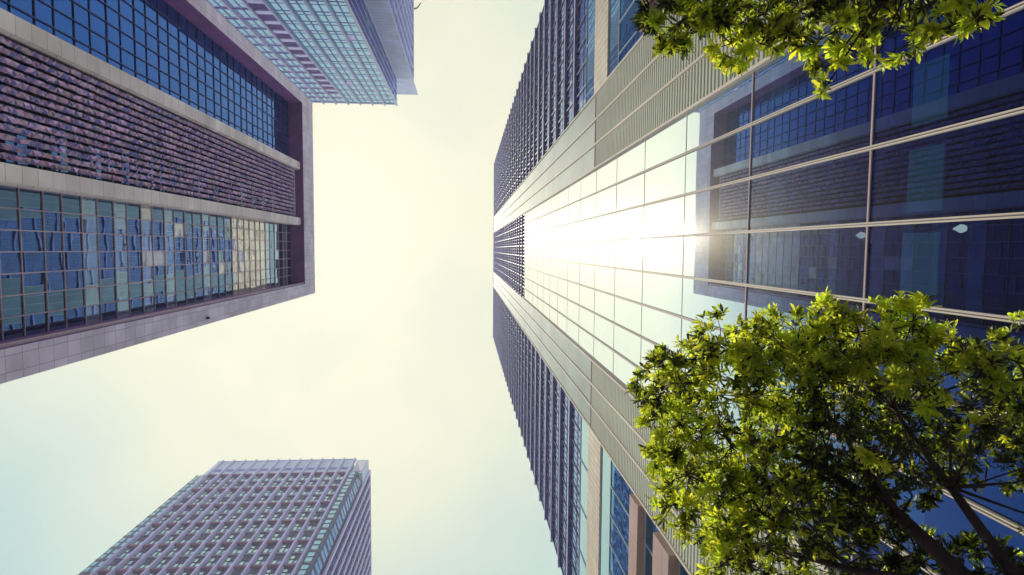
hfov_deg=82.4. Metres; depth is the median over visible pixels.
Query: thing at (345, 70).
window
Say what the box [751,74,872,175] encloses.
window pane
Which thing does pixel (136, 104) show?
window
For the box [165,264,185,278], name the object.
window
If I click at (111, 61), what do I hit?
window
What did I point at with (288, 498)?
window
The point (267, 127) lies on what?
window
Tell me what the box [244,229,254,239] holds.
window
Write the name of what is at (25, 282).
window
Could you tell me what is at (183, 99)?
window
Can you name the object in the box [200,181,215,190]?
window
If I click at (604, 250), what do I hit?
window pane
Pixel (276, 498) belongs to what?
window
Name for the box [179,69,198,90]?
window
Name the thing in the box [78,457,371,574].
grid tower
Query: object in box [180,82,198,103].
window
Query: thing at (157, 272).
window
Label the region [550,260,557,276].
window pane
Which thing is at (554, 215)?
window pane
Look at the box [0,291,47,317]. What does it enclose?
window
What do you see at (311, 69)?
window
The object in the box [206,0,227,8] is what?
window
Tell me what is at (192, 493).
window
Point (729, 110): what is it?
window pane
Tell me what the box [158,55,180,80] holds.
window
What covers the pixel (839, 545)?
window pane
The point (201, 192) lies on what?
window
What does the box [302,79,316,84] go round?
window
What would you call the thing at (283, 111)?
window
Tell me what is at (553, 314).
window pane
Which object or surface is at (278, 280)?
window
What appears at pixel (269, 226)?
window
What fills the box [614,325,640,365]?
window pane
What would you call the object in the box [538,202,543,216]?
window pane
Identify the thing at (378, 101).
window
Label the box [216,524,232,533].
window
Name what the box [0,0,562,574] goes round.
sky
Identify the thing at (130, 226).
window
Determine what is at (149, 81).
window
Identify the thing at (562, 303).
window pane
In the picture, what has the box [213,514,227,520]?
window
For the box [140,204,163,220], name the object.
window
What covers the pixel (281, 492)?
window
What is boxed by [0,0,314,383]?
framed office building
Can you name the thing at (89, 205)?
window
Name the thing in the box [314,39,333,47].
window
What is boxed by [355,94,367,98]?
window
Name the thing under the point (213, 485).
window
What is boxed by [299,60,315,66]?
window
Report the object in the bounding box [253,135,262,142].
window
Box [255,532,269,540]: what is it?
window
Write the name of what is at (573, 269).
window pane
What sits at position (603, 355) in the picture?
window pane
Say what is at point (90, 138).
window
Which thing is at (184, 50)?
window
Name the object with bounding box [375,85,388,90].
window
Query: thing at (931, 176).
window pane
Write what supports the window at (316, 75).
in the striped tower at (348, 52)
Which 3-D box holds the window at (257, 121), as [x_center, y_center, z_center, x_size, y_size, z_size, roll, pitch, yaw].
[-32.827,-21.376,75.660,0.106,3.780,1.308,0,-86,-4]
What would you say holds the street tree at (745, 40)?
on the pavement
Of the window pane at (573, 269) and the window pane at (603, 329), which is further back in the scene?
the window pane at (573, 269)
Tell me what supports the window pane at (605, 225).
in the office tower at (643, 200)
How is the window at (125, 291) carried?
in the framed office building
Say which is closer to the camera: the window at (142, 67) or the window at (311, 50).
the window at (142, 67)
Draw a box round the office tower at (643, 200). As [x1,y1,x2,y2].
[493,0,1023,574]
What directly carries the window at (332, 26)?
in the striped tower at (348, 52)
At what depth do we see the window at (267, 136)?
79.33 m
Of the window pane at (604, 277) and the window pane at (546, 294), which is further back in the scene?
the window pane at (546, 294)
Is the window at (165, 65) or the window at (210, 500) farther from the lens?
the window at (210, 500)
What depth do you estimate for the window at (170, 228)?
54.07 m
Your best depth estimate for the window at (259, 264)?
76.70 m
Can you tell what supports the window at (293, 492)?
in the grid tower at (311, 516)
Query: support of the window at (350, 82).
in the striped tower at (348, 52)
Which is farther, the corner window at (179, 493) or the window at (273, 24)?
the corner window at (179, 493)
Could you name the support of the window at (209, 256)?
in the framed office building
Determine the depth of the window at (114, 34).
45.61 m
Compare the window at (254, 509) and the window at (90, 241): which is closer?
the window at (90, 241)
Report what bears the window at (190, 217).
in the framed office building
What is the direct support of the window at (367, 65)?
in the striped tower at (348, 52)
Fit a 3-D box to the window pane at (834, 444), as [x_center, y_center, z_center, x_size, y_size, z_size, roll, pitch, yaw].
[6.042,3.363,12.740,0.002,4.360,1.296,0,-86,-4]
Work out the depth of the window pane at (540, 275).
56.29 m
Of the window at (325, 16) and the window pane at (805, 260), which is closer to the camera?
the window pane at (805, 260)
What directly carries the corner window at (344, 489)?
in the grid tower at (311, 516)
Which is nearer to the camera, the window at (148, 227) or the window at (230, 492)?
the window at (148, 227)
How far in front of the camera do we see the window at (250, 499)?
123.79 m
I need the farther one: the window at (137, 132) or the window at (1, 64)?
the window at (137, 132)
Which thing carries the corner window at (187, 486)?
in the grid tower at (311, 516)
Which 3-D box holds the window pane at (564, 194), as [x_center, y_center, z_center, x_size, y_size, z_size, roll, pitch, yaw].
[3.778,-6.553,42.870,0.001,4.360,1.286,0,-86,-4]
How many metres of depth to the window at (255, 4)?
97.33 m
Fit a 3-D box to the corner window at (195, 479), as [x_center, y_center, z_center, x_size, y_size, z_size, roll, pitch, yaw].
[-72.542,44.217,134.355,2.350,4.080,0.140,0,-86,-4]
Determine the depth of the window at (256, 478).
134.94 m
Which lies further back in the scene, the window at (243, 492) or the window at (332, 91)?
the window at (332, 91)
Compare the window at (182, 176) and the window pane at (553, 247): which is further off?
the window at (182, 176)
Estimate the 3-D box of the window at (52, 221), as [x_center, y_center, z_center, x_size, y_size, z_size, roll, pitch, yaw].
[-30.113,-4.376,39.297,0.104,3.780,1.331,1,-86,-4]
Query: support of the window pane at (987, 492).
in the office tower at (643, 200)
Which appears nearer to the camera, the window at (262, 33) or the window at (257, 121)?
the window at (257, 121)
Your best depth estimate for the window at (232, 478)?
134.83 m
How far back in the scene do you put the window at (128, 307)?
47.03 m
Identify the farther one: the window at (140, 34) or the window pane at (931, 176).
the window at (140, 34)
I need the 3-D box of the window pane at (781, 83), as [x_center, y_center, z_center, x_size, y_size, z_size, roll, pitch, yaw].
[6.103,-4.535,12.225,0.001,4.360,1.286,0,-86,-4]
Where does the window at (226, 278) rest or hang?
in the framed office building
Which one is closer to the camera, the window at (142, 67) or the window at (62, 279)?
the window at (62, 279)
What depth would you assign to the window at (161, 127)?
54.11 m
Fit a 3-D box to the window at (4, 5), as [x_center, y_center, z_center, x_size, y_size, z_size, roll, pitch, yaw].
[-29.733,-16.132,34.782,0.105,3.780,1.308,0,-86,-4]
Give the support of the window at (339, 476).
in the grid tower at (311, 516)
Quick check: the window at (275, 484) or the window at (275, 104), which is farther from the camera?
the window at (275, 484)
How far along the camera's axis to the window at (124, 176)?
46.87 m
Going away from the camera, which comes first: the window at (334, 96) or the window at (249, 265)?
the window at (249, 265)
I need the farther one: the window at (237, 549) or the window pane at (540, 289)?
the window at (237, 549)
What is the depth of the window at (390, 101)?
160.88 m
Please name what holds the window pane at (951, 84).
in the office tower at (643, 200)
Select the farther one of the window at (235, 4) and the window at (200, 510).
the window at (200, 510)
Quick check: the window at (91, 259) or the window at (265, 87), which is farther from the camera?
the window at (265, 87)
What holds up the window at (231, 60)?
in the framed office building
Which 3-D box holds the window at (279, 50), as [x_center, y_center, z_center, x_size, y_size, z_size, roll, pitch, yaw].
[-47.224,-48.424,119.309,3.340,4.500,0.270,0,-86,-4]
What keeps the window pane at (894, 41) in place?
in the office tower at (643, 200)
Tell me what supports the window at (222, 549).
in the grid tower at (311, 516)
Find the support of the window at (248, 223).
in the framed office building
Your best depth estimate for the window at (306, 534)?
108.92 m
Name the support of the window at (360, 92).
in the striped tower at (348, 52)
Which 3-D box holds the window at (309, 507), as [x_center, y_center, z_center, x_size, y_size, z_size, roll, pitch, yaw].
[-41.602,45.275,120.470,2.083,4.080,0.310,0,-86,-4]
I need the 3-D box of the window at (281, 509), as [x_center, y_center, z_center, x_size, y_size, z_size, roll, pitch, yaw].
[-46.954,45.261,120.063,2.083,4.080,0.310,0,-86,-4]
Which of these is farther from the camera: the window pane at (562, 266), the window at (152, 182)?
the window at (152, 182)
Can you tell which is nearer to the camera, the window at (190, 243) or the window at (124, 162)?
the window at (124, 162)
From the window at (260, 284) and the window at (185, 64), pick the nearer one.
the window at (185, 64)
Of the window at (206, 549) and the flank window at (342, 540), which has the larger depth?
the flank window at (342, 540)
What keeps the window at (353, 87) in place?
in the striped tower at (348, 52)
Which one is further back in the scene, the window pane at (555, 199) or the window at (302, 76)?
the window at (302, 76)
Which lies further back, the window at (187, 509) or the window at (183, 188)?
the window at (187, 509)
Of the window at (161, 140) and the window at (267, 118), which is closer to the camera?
the window at (161, 140)
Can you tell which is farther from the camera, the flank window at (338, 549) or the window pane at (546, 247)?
the flank window at (338, 549)
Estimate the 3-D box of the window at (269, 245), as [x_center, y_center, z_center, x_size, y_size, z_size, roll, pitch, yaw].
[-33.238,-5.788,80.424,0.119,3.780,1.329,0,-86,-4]
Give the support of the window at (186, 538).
in the grid tower at (311, 516)
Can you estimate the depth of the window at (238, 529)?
111.29 m
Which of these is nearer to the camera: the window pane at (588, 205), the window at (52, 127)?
the window pane at (588, 205)
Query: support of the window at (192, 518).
in the grid tower at (311, 516)
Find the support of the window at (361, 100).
in the striped tower at (348, 52)
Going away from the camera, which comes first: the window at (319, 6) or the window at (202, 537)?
the window at (319, 6)
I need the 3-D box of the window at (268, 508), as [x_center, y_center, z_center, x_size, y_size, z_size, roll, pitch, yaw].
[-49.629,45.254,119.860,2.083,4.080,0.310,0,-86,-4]
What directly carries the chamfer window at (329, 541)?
in the grid tower at (311, 516)
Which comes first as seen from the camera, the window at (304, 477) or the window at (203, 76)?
the window at (203, 76)
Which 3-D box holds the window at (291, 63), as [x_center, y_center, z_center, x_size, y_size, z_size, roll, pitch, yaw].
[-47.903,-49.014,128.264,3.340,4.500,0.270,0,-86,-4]
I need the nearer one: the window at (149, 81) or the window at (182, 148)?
the window at (149, 81)
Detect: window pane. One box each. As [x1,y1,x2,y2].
[533,206,537,219]
[533,219,537,231]
[533,232,537,244]
[533,245,537,257]
[537,285,542,300]
[537,298,542,313]
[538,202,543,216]
[538,216,543,230]
[538,230,543,243]
[538,245,543,257]
[538,259,542,271]
[538,272,542,285]
[543,259,549,274]
[543,274,549,289]
[543,288,549,304]
[543,302,548,319]
[544,198,550,214]
[544,213,550,228]
[544,229,549,243]
[544,244,549,258]
[549,307,556,326]
[550,227,557,242]
[550,244,557,259]
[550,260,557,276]
[550,276,557,293]
[550,292,557,309]
[551,193,558,211]
[551,210,558,226]
[557,313,566,334]
[558,225,567,242]
[558,243,567,260]
[558,261,567,279]
[558,279,566,297]
[558,296,566,316]
[559,187,568,207]
[559,206,567,224]
[567,282,578,303]
[567,300,578,324]
[567,319,578,344]
[568,200,580,222]
[568,222,579,241]
[568,243,579,262]
[568,263,579,283]
[569,179,580,202]
[579,285,593,311]
[579,307,593,335]
[579,328,593,357]
[580,218,595,240]
[580,242,594,264]
[580,264,594,287]
[581,170,595,197]
[581,194,595,219]
[594,291,613,321]
[594,314,613,348]
[594,338,612,375]
[595,241,614,266]
[595,266,614,294]
[596,157,616,190]
[596,185,615,215]
[596,213,615,239]
[613,353,639,392]
[614,297,640,334]
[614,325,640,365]
[615,239,642,269]
[615,269,641,302]
[616,173,643,210]
[616,206,643,238]
[617,140,644,181]
[641,306,680,352]
[641,338,671,386]
[641,373,673,427]
[642,273,681,314]
[643,196,683,236]
[643,237,682,275]
[644,155,684,203]
[645,114,686,169]
[680,368,741,427]
[681,319,739,379]
[682,278,744,330]
[682,410,738,461]
[683,233,746,282]
[684,180,748,234]
[685,127,750,192]
[686,74,751,150]
[741,454,851,572]
[742,398,852,506]
[746,287,862,351]
[747,227,865,297]
[748,347,855,433]
[749,151,869,229]
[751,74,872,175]
[753,1,875,120]
[853,541,924,574]
[857,471,1009,574]
[859,389,999,514]
[864,303,970,402]
[866,221,965,309]
[869,123,984,221]
[873,10,1020,144]
[877,0,1022,65]
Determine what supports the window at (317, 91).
in the striped tower at (348, 52)
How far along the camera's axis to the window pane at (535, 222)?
60.55 m
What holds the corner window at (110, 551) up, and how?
in the grid tower at (311, 516)
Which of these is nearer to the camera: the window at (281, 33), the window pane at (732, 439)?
the window pane at (732, 439)
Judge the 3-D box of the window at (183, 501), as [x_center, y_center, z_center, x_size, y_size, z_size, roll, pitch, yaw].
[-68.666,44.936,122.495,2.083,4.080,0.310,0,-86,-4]
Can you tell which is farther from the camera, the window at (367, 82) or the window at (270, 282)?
the window at (367, 82)
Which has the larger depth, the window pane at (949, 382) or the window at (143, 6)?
the window at (143, 6)
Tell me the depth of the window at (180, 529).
110.37 m
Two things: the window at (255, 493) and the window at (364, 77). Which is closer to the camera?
the window at (255, 493)
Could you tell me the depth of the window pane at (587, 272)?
34.24 m
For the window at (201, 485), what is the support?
in the grid tower at (311, 516)
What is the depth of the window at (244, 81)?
71.49 m
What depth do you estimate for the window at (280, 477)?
135.59 m
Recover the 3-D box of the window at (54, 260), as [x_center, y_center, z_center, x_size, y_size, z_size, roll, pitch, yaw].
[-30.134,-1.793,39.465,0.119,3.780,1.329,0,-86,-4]
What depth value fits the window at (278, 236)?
83.92 m
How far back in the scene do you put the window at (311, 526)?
112.32 m
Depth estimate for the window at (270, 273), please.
80.54 m
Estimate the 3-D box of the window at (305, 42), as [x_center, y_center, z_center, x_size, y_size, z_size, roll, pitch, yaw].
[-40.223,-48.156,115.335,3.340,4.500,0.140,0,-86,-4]
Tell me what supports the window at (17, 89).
in the framed office building
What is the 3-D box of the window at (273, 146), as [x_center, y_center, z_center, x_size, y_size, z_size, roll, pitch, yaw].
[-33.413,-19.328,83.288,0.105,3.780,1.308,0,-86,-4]
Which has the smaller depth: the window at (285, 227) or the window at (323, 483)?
the window at (285, 227)
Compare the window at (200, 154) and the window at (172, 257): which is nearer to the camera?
the window at (172, 257)
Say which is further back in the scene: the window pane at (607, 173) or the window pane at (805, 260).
the window pane at (607, 173)
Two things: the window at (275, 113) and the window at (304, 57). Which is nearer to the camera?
the window at (275, 113)
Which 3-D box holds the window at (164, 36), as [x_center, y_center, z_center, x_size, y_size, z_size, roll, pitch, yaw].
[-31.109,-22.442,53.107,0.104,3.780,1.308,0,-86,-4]
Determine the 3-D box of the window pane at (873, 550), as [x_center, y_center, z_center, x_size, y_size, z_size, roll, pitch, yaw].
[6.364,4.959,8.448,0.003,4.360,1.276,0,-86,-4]
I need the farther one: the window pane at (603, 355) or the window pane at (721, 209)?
the window pane at (603, 355)
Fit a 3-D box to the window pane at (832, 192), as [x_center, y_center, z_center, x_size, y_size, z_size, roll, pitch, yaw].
[6.083,-1.905,12.396,0.002,4.360,1.296,0,-86,-4]
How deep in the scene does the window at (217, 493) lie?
126.54 m
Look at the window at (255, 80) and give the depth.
75.17 m
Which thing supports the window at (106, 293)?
in the framed office building
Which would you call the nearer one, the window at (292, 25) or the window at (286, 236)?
the window at (286, 236)
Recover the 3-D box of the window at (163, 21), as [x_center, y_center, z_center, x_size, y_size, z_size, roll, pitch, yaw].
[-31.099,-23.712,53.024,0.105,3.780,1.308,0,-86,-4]
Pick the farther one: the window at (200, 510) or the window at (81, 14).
the window at (200, 510)
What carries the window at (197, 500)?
in the grid tower at (311, 516)
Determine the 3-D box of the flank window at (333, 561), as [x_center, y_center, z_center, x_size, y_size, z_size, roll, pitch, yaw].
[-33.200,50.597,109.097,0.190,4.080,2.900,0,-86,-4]
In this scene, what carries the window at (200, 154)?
in the framed office building
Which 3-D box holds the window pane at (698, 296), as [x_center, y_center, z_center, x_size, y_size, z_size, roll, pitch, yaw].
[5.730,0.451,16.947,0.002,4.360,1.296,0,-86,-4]
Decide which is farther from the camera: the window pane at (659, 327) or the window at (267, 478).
the window at (267, 478)
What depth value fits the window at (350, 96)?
155.49 m
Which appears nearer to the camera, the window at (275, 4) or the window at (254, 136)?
the window at (254, 136)
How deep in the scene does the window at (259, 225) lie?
76.41 m
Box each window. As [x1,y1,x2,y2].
[0,0,35,24]
[0,185,41,209]
[0,207,43,230]
[0,229,44,250]
[0,251,45,273]
[0,271,46,295]
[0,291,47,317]
[1,45,35,69]
[1,64,36,87]
[1,311,48,340]
[2,83,38,113]
[3,104,39,132]
[4,0,32,15]
[5,131,38,150]
[6,150,39,168]
[33,0,74,37]
[34,18,75,44]
[35,60,75,85]
[36,78,75,102]
[37,96,77,126]
[38,116,78,143]
[39,140,78,159]
[40,157,78,175]
[41,191,81,213]
[42,0,73,17]
[42,211,82,231]
[43,231,82,250]
[44,251,83,270]
[45,269,84,290]
[46,288,85,310]
[47,306,85,331]
[72,1,106,37]
[73,20,107,54]
[74,0,106,20]
[74,39,108,61]
[75,77,108,99]
[76,94,108,114]
[77,110,109,136]
[78,128,110,152]
[78,150,110,166]
[79,166,111,182]
[80,196,113,216]
[80,560,105,573]
[81,214,114,233]
[82,233,114,250]
[83,251,115,268]
[83,268,115,287]
[84,284,116,305]
[85,301,117,323]
[95,548,119,560]
[105,0,134,21]
[105,5,134,37]
[106,22,135,54]
[107,39,135,69]
[107,57,136,76]
[108,92,136,111]
[109,107,136,125]
[110,122,137,145]
[110,140,138,159]
[110,537,132,547]
[111,158,138,173]
[111,173,138,187]
[112,200,140,218]
[113,217,141,234]
[114,234,141,250]
[114,251,141,267]
[115,266,142,283]
[115,282,143,300]
[116,297,143,317]
[124,526,145,536]
[132,535,148,543]
[133,0,157,22]
[133,8,158,38]
[134,24,158,52]
[134,40,159,68]
[135,56,159,82]
[135,72,160,89]
[136,104,159,120]
[136,517,155,526]
[137,118,160,133]
[137,132,160,152]
[138,146,161,166]
[138,165,161,178]
[139,179,162,191]
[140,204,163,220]
[140,219,164,235]
[141,235,164,250]
[141,251,164,265]
[141,526,159,535]
[142,265,165,281]
[142,279,166,296]
[143,294,166,312]
[146,0,156,8]
[147,535,164,543]
[148,508,165,516]
[156,515,170,522]
[156,525,173,535]
[157,0,178,24]
[157,10,178,38]
[158,26,179,52]
[158,40,179,66]
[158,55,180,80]
[158,499,176,507]
[159,70,180,93]
[159,85,180,99]
[161,127,180,141]
[161,140,182,158]
[162,156,181,171]
[162,171,182,183]
[162,183,182,195]
[163,207,183,222]
[163,534,178,542]
[164,222,184,236]
[164,236,184,250]
[164,507,179,515]
[165,250,185,264]
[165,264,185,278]
[165,277,186,293]
[166,291,186,307]
[168,491,185,498]
[170,515,185,522]
[171,525,189,534]
[176,498,190,504]
[178,13,196,39]
[178,26,197,51]
[178,484,193,490]
[178,507,193,515]
[178,534,193,542]
[179,41,197,64]
[179,54,197,78]
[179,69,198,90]
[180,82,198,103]
[180,96,198,108]
[180,546,198,556]
[182,148,199,164]
[182,160,200,176]
[182,176,200,187]
[183,188,200,198]
[184,210,201,224]
[184,223,202,237]
[184,237,201,249]
[184,491,198,498]
[185,250,202,263]
[185,263,203,276]
[185,276,202,290]
[185,515,199,521]
[186,288,203,303]
[186,525,203,534]
[187,477,201,483]
[190,498,203,503]
[192,506,207,514]
[193,534,209,542]
[195,483,207,487]
[196,28,212,51]
[196,545,213,556]
[197,41,213,63]
[197,54,213,75]
[197,67,214,88]
[197,490,210,497]
[198,80,214,100]
[198,93,214,112]
[198,105,214,117]
[199,514,212,521]
[200,154,216,169]
[200,168,216,180]
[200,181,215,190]
[201,192,216,201]
[201,213,216,225]
[201,476,213,482]
[201,524,217,533]
[202,225,217,237]
[202,238,218,249]
[202,250,218,262]
[203,262,218,275]
[203,274,218,287]
[203,286,219,300]
[203,497,216,503]
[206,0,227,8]
[206,506,220,514]
[208,482,219,487]
[209,533,224,541]
[210,490,223,497]
[212,545,229,555]
[213,41,227,62]
[213,53,227,74]
[213,65,227,85]
[213,78,228,97]
[213,476,225,482]
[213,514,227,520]
[214,90,228,108]
[214,102,228,120]
[214,114,229,124]
[216,9,238,19]
[216,185,229,194]
[216,195,230,204]
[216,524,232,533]
[217,215,230,226]
[217,226,230,238]
[217,497,228,503]
[218,238,231,249]
[218,250,232,261]
[218,261,232,273]
[218,273,231,285]
[219,284,232,297]
[220,482,231,487]
[220,506,234,514]
[223,490,236,497]
[224,533,239,541]
[225,0,248,9]
[226,19,247,28]
[226,476,238,482]
[227,53,240,72]
[227,64,239,83]
[227,513,241,520]
[228,76,240,94]
[228,88,240,105]
[228,99,241,115]
[228,110,241,126]
[228,544,245,555]
[229,122,241,131]
[230,497,242,502]
[231,217,243,228]
[231,228,243,238]
[231,524,246,533]
[232,239,244,249]
[232,250,244,260]
[232,261,244,272]
[232,271,244,283]
[232,282,245,294]
[232,482,244,487]
[234,505,247,513]
[235,10,258,20]
[236,490,249,496]
[238,475,249,482]
[239,532,254,540]
[240,64,251,81]
[240,74,251,91]
[240,85,252,101]
[241,96,252,112]
[241,107,252,122]
[241,118,252,133]
[241,128,253,137]
[241,513,254,520]
[243,218,254,229]
[243,496,255,502]
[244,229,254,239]
[244,239,254,249]
[244,250,255,260]
[244,260,255,270]
[245,0,268,9]
[245,20,266,29]
[245,270,255,281]
[245,280,256,292]
[245,482,256,486]
[246,523,260,532]
[247,505,261,513]
[249,489,261,496]
[250,476,261,481]
[251,73,261,89]
[252,83,261,98]
[252,94,262,108]
[252,104,262,119]
[252,114,263,128]
[253,124,263,138]
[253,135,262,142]
[254,9,276,19]
[255,30,274,38]
[255,220,264,230]
[255,230,264,239]
[255,240,265,249]
[255,250,265,259]
[255,260,265,269]
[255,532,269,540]
[256,269,265,279]
[256,279,265,290]
[256,496,268,502]
[256,513,269,519]
[257,481,268,486]
[261,505,275,513]
[261,522,275,532]
[262,38,282,46]
[262,81,271,96]
[262,91,271,106]
[262,101,272,115]
[262,111,271,124]
[262,475,273,481]
[262,489,274,496]
[263,20,284,29]
[263,121,272,134]
[263,130,272,143]
[263,140,272,147]
[265,221,274,230]
[265,231,274,240]
[265,240,274,249]
[265,250,274,259]
[265,259,274,268]
[266,0,288,10]
[266,268,275,278]
[266,278,274,288]
[270,46,288,53]
[270,481,280,486]
[270,496,281,501]
[270,513,282,519]
[270,531,283,539]
[271,89,279,103]
[272,29,291,37]
[272,98,280,112]
[272,108,280,120]
[272,117,280,130]
[272,127,280,139]
[272,136,281,148]
[272,145,281,151]
[274,10,296,20]
[274,223,281,231]
[274,232,282,240]
[274,241,282,249]
[274,250,282,258]
[274,475,285,481]
[274,489,287,495]
[275,259,282,267]
[275,268,282,277]
[275,276,283,286]
[275,504,288,512]
[275,522,289,531]
[278,54,294,60]
[280,38,298,45]
[280,96,288,109]
[280,105,287,117]
[282,20,303,30]
[282,224,289,232]
[282,232,289,240]
[282,481,293,485]
[283,496,294,501]
[284,512,296,519]
[285,61,301,67]
[285,531,298,539]
[286,0,308,11]
[286,474,297,480]
[287,46,304,53]
[287,489,299,495]
[289,504,301,512]
[290,30,309,38]
[290,522,304,531]
[291,67,306,73]
[293,53,310,60]
[294,11,315,21]
[295,480,304,485]
[295,563,311,574]
[296,73,311,78]
[296,495,307,501]
[297,38,315,46]
[298,475,309,480]
[298,512,310,518]
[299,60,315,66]
[300,488,311,495]
[300,531,313,538]
[301,21,321,30]
[301,551,317,563]
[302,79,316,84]
[302,504,315,511]
[304,47,320,54]
[305,67,320,72]
[305,522,318,530]
[307,0,329,12]
[307,84,320,88]
[307,480,316,485]
[307,563,315,574]
[308,30,327,39]
[308,539,323,550]
[309,54,326,61]
[309,495,320,500]
[310,474,320,480]
[311,73,325,78]
[312,89,325,93]
[312,511,323,518]
[313,488,324,495]
[313,551,323,574]
[314,12,334,22]
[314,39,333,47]
[314,529,328,539]
[315,61,331,67]
[315,78,329,83]
[316,504,328,511]
[317,94,329,98]
[319,480,328,485]
[319,540,328,566]
[320,47,337,54]
[320,67,335,73]
[320,519,333,528]
[321,22,340,31]
[321,84,333,88]
[321,98,333,102]
[322,474,332,480]
[322,495,333,500]
[324,529,333,555]
[325,73,339,78]
[325,89,337,93]
[325,488,336,494]
[325,510,338,518]
[326,54,342,61]
[327,31,345,40]
[328,1,349,12]
[329,93,342,98]
[330,79,343,84]
[330,501,342,509]
[330,519,338,544]
[331,61,346,68]
[331,480,341,484]
[331,553,336,570]
[333,40,350,48]
[334,12,354,23]
[334,84,347,89]
[334,99,345,102]
[334,474,344,479]
[334,493,346,500]
[335,511,343,533]
[336,68,350,74]
[336,542,340,558]
[336,556,341,573]
[338,48,354,55]
[338,89,350,94]
[339,485,350,492]
[339,502,347,523]
[340,22,358,32]
[340,74,354,79]
[340,532,345,547]
[341,546,345,561]
[342,55,358,62]
[342,94,353,98]
[343,478,353,485]
[343,494,350,514]
[344,79,357,84]
[345,32,363,40]
[345,98,357,102]
[345,549,349,565]
[346,472,356,477]
[347,62,362,68]
[347,486,354,506]
[348,85,361,89]
[350,40,367,48]
[351,68,365,74]
[351,478,357,497]
[352,90,363,94]
[354,48,370,55]
[354,74,368,80]
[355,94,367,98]
[355,472,361,491]
[358,80,371,85]
[359,56,374,62]
[359,99,369,102]
[362,62,377,69]
[362,85,374,90]
[365,90,377,94]
[366,69,380,74]
[368,95,379,98]
[370,75,383,80]
[371,99,381,103]
[372,80,385,85]
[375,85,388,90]
[378,90,390,95]
[381,95,392,99]
[383,99,394,103]
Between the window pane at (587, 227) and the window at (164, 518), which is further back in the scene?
the window at (164, 518)
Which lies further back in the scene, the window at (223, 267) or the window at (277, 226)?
the window at (277, 226)
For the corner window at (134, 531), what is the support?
in the grid tower at (311, 516)
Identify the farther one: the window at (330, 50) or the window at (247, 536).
the window at (330, 50)
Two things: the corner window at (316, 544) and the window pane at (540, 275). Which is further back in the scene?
the corner window at (316, 544)
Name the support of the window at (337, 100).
in the striped tower at (348, 52)
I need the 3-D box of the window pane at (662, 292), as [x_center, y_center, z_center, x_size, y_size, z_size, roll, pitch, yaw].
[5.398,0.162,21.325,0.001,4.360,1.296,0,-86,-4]
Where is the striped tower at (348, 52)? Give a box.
[206,0,417,105]
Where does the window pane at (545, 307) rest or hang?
in the office tower at (643, 200)
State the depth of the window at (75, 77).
42.92 m
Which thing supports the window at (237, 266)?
in the framed office building
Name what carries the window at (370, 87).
in the striped tower at (348, 52)
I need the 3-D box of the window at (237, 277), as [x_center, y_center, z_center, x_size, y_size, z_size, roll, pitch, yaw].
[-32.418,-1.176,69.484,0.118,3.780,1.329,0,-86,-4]
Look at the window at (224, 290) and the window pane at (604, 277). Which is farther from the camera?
the window at (224, 290)
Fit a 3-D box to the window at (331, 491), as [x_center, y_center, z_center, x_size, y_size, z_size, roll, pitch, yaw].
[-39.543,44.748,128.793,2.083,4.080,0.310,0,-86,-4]
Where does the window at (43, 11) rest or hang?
in the framed office building
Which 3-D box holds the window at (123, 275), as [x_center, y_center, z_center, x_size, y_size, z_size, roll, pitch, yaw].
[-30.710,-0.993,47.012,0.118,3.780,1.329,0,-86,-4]
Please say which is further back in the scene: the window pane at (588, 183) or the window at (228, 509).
the window at (228, 509)
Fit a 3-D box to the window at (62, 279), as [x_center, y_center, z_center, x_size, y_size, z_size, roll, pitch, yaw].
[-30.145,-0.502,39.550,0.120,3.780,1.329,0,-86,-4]
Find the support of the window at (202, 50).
in the framed office building
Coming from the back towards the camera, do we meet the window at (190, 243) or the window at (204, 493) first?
the window at (204, 493)
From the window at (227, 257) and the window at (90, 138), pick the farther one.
the window at (227, 257)
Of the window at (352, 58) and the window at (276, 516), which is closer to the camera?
the window at (276, 516)
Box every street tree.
[625,286,1023,574]
[629,0,1005,99]
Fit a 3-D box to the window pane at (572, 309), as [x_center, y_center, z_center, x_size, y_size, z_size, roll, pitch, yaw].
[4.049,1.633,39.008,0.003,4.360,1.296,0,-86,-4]
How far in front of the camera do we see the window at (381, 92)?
151.67 m
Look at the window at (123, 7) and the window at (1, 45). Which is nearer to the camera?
the window at (1, 45)
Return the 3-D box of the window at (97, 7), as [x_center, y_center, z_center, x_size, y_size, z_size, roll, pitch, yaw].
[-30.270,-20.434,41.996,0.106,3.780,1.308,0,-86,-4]
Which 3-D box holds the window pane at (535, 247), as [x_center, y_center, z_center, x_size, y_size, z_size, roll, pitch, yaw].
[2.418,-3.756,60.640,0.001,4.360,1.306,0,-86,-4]
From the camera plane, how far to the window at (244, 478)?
134.93 m
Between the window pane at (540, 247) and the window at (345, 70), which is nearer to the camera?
the window pane at (540, 247)
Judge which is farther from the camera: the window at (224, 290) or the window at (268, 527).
the window at (268, 527)
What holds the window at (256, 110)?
in the framed office building
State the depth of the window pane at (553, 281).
47.23 m
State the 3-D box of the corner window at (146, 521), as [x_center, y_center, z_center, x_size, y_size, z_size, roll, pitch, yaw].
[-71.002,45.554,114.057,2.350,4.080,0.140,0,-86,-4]
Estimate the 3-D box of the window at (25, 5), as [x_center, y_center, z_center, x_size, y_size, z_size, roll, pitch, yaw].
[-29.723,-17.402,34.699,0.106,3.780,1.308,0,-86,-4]
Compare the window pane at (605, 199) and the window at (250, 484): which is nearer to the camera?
the window pane at (605, 199)
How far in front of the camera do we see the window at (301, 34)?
110.83 m
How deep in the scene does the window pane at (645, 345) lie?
23.06 m
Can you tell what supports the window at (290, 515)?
in the grid tower at (311, 516)

